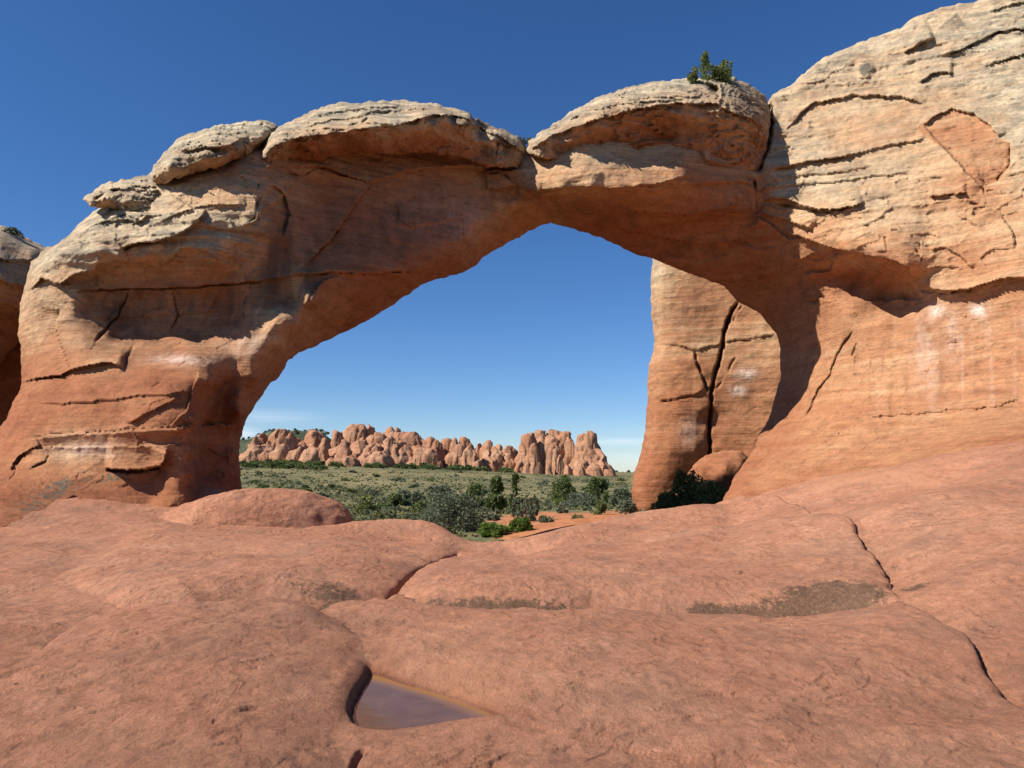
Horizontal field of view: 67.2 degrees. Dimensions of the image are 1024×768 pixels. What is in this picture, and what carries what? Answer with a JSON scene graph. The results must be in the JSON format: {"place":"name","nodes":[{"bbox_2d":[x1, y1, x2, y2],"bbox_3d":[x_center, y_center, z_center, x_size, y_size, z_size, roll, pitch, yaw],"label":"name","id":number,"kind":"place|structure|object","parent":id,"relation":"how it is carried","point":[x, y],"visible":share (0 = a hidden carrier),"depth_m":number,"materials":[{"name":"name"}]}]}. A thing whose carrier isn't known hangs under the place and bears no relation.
{"place":"outdoors","nodes":[
{"label":"outdoors","id":0,"kind":"place"},
{"bbox_2d":[239,431,331,454],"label":"wooded hill","id":1,"kind":"structure","parent":0,"point":[245,443],"depth_m":440.74,"materials":[{"name":"brown stone"}]},
{"bbox_2d":[240,462,648,541],"bbox_3d":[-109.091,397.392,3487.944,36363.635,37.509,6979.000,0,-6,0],"label":"desert plain","id":2,"kind":"structure","parent":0,"point":[562,520],"depth_m":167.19,"materials":[{"name":"green plant"}]},
{"bbox_2d":[0,342,21,425],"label":"rock wall","id":3,"kind":"structure","parent":2,"relation":"on","point":[10,376],"depth_m":38.87,"materials":[{"name":"stone"}]},
{"bbox_2d":[0,225,50,365],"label":"rock fin","id":4,"kind":"object","parent":2,"relation":"on","point":[19,254],"visible":0.25,"depth_m":34.59,"materials":[{"name":"stone"}]},
{"bbox_2d":[1,226,22,235],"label":"desert shrub","id":5,"kind":"object","parent":4,"relation":"on","point":[13,230],"visible":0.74,"depth_m":36.13,"materials":[{"name":"green plant"}]},
{"bbox_2d":[242,462,259,467],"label":"sagebrush","id":6,"kind":"object","parent":2,"relation":"on","point":[250,464],"visible":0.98,"depth_m":299.34,"materials":[{"name":"green plant"}]},
{"bbox_2d":[257,483,269,487],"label":"sagebrush","id":7,"kind":"object","parent":2,"relation":"on","point":[262,485],"visible":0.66,"depth_m":124.87,"materials":[{"name":"green plant"}]},
{"bbox_2d":[262,461,276,467],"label":"sagebrush","id":8,"kind":"object","parent":2,"relation":"on","point":[270,464],"visible":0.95,"depth_m":300.52,"materials":[{"name":"green plant"}]},
{"bbox_2d":[275,460,286,467],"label":"sagebrush","id":9,"kind":"object","parent":2,"relation":"on","point":[279,463],"visible":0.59,"depth_m":307.96,"materials":[{"name":"green plant"}]},
{"bbox_2d":[282,464,292,468],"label":"sagebrush","id":10,"kind":"object","parent":2,"relation":"on","point":[286,466],"visible":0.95,"depth_m":301.36,"materials":[{"name":"green plant"}]},
{"bbox_2d":[239,428,360,466],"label":"rock outcrop","id":11,"kind":"object","parent":2,"relation":"on","point":[283,444],"visible":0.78,"depth_m":361.10,"materials":[{"name":"brown stone"}]},
{"bbox_2d":[295,463,307,468],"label":"sagebrush","id":12,"kind":"object","parent":2,"relation":"on","point":[301,466],"visible":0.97,"depth_m":302.06,"materials":[{"name":"green plant"}]},
{"bbox_2d":[308,465,319,469],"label":"sagebrush","id":13,"kind":"object","parent":2,"relation":"on","point":[314,467],"visible":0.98,"depth_m":300.69,"materials":[{"name":"green plant"}]},
{"bbox_2d":[315,492,328,497],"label":"sagebrush","id":14,"kind":"object","parent":2,"relation":"on","point":[323,494],"visible":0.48,"depth_m":99.18,"materials":[{"name":"green plant"}]},
{"bbox_2d":[328,461,336,466],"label":"sagebrush","id":15,"kind":"object","parent":2,"relation":"on","point":[332,464],"visible":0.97,"depth_m":335.41,"materials":[{"name":"green plant"}]},
{"bbox_2d":[346,487,356,492],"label":"sagebrush","id":16,"kind":"object","parent":2,"relation":"on","point":[348,489],"visible":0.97,"depth_m":125.66,"materials":[{"name":"green plant"}]},
{"bbox_2d":[354,500,373,513],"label":"green bush","id":17,"kind":"object","parent":2,"relation":"on","point":[363,504],"visible":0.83,"depth_m":61.11,"materials":[{"name":"green plant"}]},
{"bbox_2d":[363,495,372,499],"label":"sagebrush","id":18,"kind":"object","parent":2,"relation":"on","point":[369,497],"visible":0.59,"depth_m":94.30,"materials":[{"name":"green plant"}]},
{"bbox_2d":[362,488,374,492],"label":"sagebrush","id":19,"kind":"object","parent":2,"relation":"on","point":[369,490],"visible":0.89,"depth_m":125.44,"materials":[{"name":"green plant"}]},
{"bbox_2d":[371,503,387,509],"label":"sagebrush","id":20,"kind":"object","parent":2,"relation":"on","point":[376,506],"visible":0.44,"depth_m":66.54,"materials":[{"name":"green plant"}]},
{"bbox_2d":[373,462,385,467],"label":"sagebrush","id":21,"kind":"object","parent":2,"relation":"on","point":[378,466],"visible":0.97,"depth_m":332.11,"materials":[{"name":"green plant"}]},
{"bbox_2d":[342,424,445,468],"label":"rock outcrop","id":22,"kind":"object","parent":2,"relation":"on","point":[390,447],"visible":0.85,"depth_m":371.13,"materials":[{"name":"brown stone"}]},
{"bbox_2d":[385,493,406,506],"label":"desert bush","id":23,"kind":"object","parent":2,"relation":"on","point":[394,499],"visible":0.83,"depth_m":70.76,"materials":[{"name":"green plant"}]},
{"bbox_2d":[403,500,412,505],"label":"sagebrush","id":24,"kind":"object","parent":2,"relation":"on","point":[408,503],"visible":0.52,"depth_m":71.56,"materials":[{"name":"green plant"}]},
{"bbox_2d":[397,489,425,503],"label":"desert bush","id":25,"kind":"object","parent":2,"relation":"on","point":[407,495],"visible":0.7,"depth_m":74.82,"materials":[{"name":"green plant"}]},
{"bbox_2d":[405,462,417,468],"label":"sagebrush","id":26,"kind":"object","parent":2,"relation":"on","point":[410,466],"visible":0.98,"depth_m":331.73,"materials":[{"name":"green plant"}]},
{"bbox_2d":[408,484,419,487],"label":"sagebrush","id":27,"kind":"object","parent":2,"relation":"on","point":[413,486],"visible":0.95,"depth_m":148.15,"materials":[{"name":"green plant"}]},
{"bbox_2d":[410,500,431,511],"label":"desert bush","id":28,"kind":"object","parent":2,"relation":"on","point":[415,506],"visible":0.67,"depth_m":65.04,"materials":[{"name":"green plant"}]},
{"bbox_2d":[416,462,426,468],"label":"sagebrush","id":29,"kind":"object","parent":2,"relation":"on","point":[422,465],"visible":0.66,"depth_m":342.18,"materials":[{"name":"green plant"}]},
{"bbox_2d":[425,484,453,501],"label":"desert bush","id":30,"kind":"object","parent":2,"relation":"on","point":[444,488],"visible":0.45,"depth_m":80.83,"materials":[{"name":"green plant"}]},
{"bbox_2d":[241,465,643,540],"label":"scrub","id":31,"kind":"object","parent":2,"relation":"on","point":[392,516],"visible":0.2,"depth_m":122.99,"materials":[{"name":"green plant"}]},
{"bbox_2d":[412,489,488,531],"bbox_3d":[-3.479,7.256,43.483,4.303,2.663,4.184,0,-6,0],"label":"desert bush","id":32,"kind":"object","parent":2,"relation":"on","point":[453,505],"visible":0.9,"depth_m":42.91,"materials":[{"name":"green plant"}]},
{"bbox_2d":[462,482,485,507],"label":"desert bush","id":33,"kind":"object","parent":2,"relation":"on","point":[474,489],"visible":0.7,"depth_m":70.75,"materials":[{"name":"green plant"}]},
{"bbox_2d":[468,466,479,470],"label":"sagebrush","id":34,"kind":"object","parent":2,"relation":"on","point":[474,468],"visible":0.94,"depth_m":336.63,"materials":[{"name":"green plant"}]},
{"bbox_2d":[440,437,517,471],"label":"rock outcrop","id":35,"kind":"object","parent":2,"relation":"on","point":[487,454],"visible":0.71,"depth_m":373.95,"materials":[{"name":"brown stone"}]},
{"bbox_2d":[478,466,489,470],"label":"sagebrush","id":36,"kind":"object","parent":2,"relation":"on","point":[484,468],"visible":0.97,"depth_m":337.78,"materials":[{"name":"green plant"}]},
{"bbox_2d":[476,521,506,536],"bbox_3d":[-1.006,7.533,39.426,1.760,1.002,1.893,0,-6,0],"label":"green bush","id":37,"kind":"object","parent":2,"relation":"on","point":[494,529],"visible":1,"depth_m":39.10,"materials":[{"name":"green plant"}]},
{"bbox_2d":[486,512,500,520],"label":"sagebrush","id":38,"kind":"object","parent":2,"relation":"on","point":[493,517],"visible":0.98,"depth_m":51.20,"materials":[{"name":"green plant"}]},
{"bbox_2d":[484,475,507,513],"bbox_3d":[-1.235,8.926,61.419,1.580,3.274,1.808,-6,-9,43],"label":"juniper tree","id":39,"kind":"object","parent":2,"relation":"on","point":[496,499],"visible":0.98,"depth_m":61.24,"materials":[{"name":"green plant"}]},
{"bbox_2d":[500,467,511,471],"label":"sagebrush","id":40,"kind":"object","parent":2,"relation":"on","point":[507,469],"visible":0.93,"depth_m":332.36,"materials":[{"name":"green plant"}]},
{"bbox_2d":[507,473,519,512],"bbox_3d":[0.108,8.553,59.430,0.943,3.380,0.968,-4,-7,31],"label":"juniper tree","id":41,"kind":"object","parent":2,"relation":"on","point":[515,479],"visible":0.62,"depth_m":59.41,"materials":[{"name":"green plant"}]},
{"bbox_2d":[505,517,533,532],"bbox_3d":[0.390,7.365,39.947,1.597,1.005,1.421,0,-6,0],"label":"green bush","id":42,"kind":"object","parent":2,"relation":"on","point":[524,523],"visible":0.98,"depth_m":39.63,"materials":[{"name":"green plant"}]},
{"bbox_2d":[511,495,540,520],"bbox_3d":[0.834,7.455,45.599,1.784,1.828,1.842,-5,-8,38],"label":"desert bush","id":43,"kind":"object","parent":2,"relation":"on","point":[527,509],"visible":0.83,"depth_m":45.52,"materials":[{"name":"green plant"}]},
{"bbox_2d":[537,480,547,485],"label":"sagebrush","id":44,"kind":"object","parent":2,"relation":"on","point":[544,482],"visible":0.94,"depth_m":170.61,"materials":[{"name":"green plant"}]},
{"bbox_2d":[514,429,574,474],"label":"rock butte","id":45,"kind":"object","parent":2,"relation":"on","point":[550,451],"visible":0.81,"depth_m":358.75,"materials":[{"name":"brown stone"}]},
{"bbox_2d":[539,515,553,522],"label":"sagebrush","id":46,"kind":"object","parent":2,"relation":"on","point":[544,519],"visible":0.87,"depth_m":43.26,"materials":[{"name":"green plant"}]},
{"bbox_2d":[553,498,564,504],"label":"sagebrush","id":47,"kind":"object","parent":2,"relation":"on","point":[558,501],"visible":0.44,"depth_m":80.99,"materials":[{"name":"green plant"}]},
{"bbox_2d":[555,503,568,513],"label":"sagebrush","id":48,"kind":"object","parent":2,"relation":"on","point":[561,507],"visible":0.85,"depth_m":55.27,"materials":[{"name":"green plant"}]},
{"bbox_2d":[547,475,578,501],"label":"desert bush","id":49,"kind":"object","parent":2,"relation":"on","point":[564,483],"visible":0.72,"depth_m":90.67,"materials":[{"name":"green plant"}]},
{"bbox_2d":[570,514,584,518],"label":"sagebrush","id":50,"kind":"object","parent":2,"relation":"on","point":[574,516],"visible":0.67,"depth_m":44.22,"materials":[{"name":"green plant"}]},
{"bbox_2d":[558,491,598,506],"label":"desert bush","id":51,"kind":"object","parent":2,"relation":"on","point":[573,502],"visible":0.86,"depth_m":74.61,"materials":[{"name":"green plant"}]},
{"bbox_2d":[568,430,615,476],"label":"rock butte","id":52,"kind":"object","parent":2,"relation":"on","point":[589,457],"visible":0.8,"depth_m":342.64,"materials":[{"name":"brown stone"}]},
{"bbox_2d":[583,475,609,501],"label":"desert bush","id":53,"kind":"object","parent":2,"relation":"on","point":[597,484],"visible":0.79,"depth_m":90.74,"materials":[{"name":"green plant"}]},
{"bbox_2d":[593,499,607,514],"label":"sagebrush","id":54,"kind":"object","parent":2,"relation":"on","point":[601,506],"visible":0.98,"depth_m":53.05,"materials":[{"name":"green plant"}]},
{"bbox_2d":[607,487,631,505],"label":"desert bush","id":55,"kind":"object","parent":2,"relation":"on","point":[622,492],"visible":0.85,"depth_m":79.07,"materials":[{"name":"green plant"}]},
{"bbox_2d":[615,500,637,514],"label":"sagebrush","id":56,"kind":"object","parent":2,"relation":"on","point":[627,506],"visible":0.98,"depth_m":49.18,"materials":[{"name":"green plant"}]},
{"bbox_2d":[650,490,679,509],"bbox_3d":[7.522,5.712,37.038,1.444,1.223,1.449,2,-7,-19],"label":"desert bush","id":57,"kind":"object","parent":2,"relation":"on","point":[662,502],"visible":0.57,"depth_m":36.85,"materials":[{"name":"green plant"}]},
{"bbox_2d":[667,468,705,506],"bbox_3d":[8.165,4.938,35.689,1.942,2.074,1.923,0,-6,0],"label":"desert bush","id":58,"kind":"object","parent":2,"relation":"on","point":[682,496],"visible":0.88,"depth_m":35.72,"materials":[{"name":"green plant"}]},
{"bbox_2d":[632,258,780,510],"bbox_3d":[15.557,-0.900,51.822,14.925,23.050,7.522,-2,-7,15],"label":"rock fin","id":59,"kind":"object","parent":2,"relation":"on","point":[714,377],"visible":0.34,"depth_m":49.52,"materials":[{"name":"stone"}]},
{"bbox_2d":[694,479,725,503],"bbox_3d":[9.067,5.039,34.694,1.622,1.537,1.634,0,-6,0],"label":"desert bush","id":60,"kind":"object","parent":2,"relation":"on","point":[710,492],"visible":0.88,"depth_m":34.36,"materials":[{"name":"green plant"}]},
{"bbox_2d":[675,450,747,503],"bbox_3d":[10.804,5.653,41.157,5.889,4.370,3.061,6,-9,-43],"label":"boulder","id":61,"kind":"object","parent":2,"relation":"on","point":[723,467],"visible":0.27,"depth_m":40.31,"materials":[{"name":"stone"}]},
{"bbox_2d":[0,0,977,471],"label":"sky","id":62,"kind":"structure","parent":0,"point":[552,328],"materials":[{"name":"blue"}]},
{"bbox_2d":[0,440,1023,767],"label":"slickrock ground","id":63,"kind":"structure","parent":0,"point":[870,618],"depth_m":6.96,"materials":[{"name":"brown stone"}]},
{"bbox_2d":[159,488,352,527],"bbox_3d":[-6.893,3.522,20.349,5.738,1.566,3.894,0,-6,0],"label":"rock dome","id":64,"kind":"object","parent":63,"relation":"on","point":[276,507],"visible":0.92,"depth_m":19.13,"materials":[{"name":"brown stone"}]},
{"bbox_2d":[356,675,490,729],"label":"rain pool","id":65,"kind":"structure","parent":63,"relation":"on","point":[386,704],"depth_m":5.31,"materials":[{"name":"liquid"}]},
{"bbox_2d":[0,0,1023,526],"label":"rock arch","id":66,"kind":"object","parent":63,"relation":"on","point":[848,224],"visible":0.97,"depth_m":28.46,"materials":[{"name":"stone"}]},
{"bbox_2d":[519,137,530,146],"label":"desert shrub","id":67,"kind":"object","parent":66,"relation":"on","point":[524,141],"visible":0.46,"depth_m":32.83,"materials":[{"name":"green plant"}]},
{"bbox_2d":[686,50,734,84],"bbox_3d":[8.520,-13.588,33.130,2.132,1.861,1.356,0,-6,0],"label":"juniper bush","id":68,"kind":"object","parent":66,"relation":"on","point":[721,72],"visible":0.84,"depth_m":33.03,"materials":[{"name":"green plant"}]}
]}

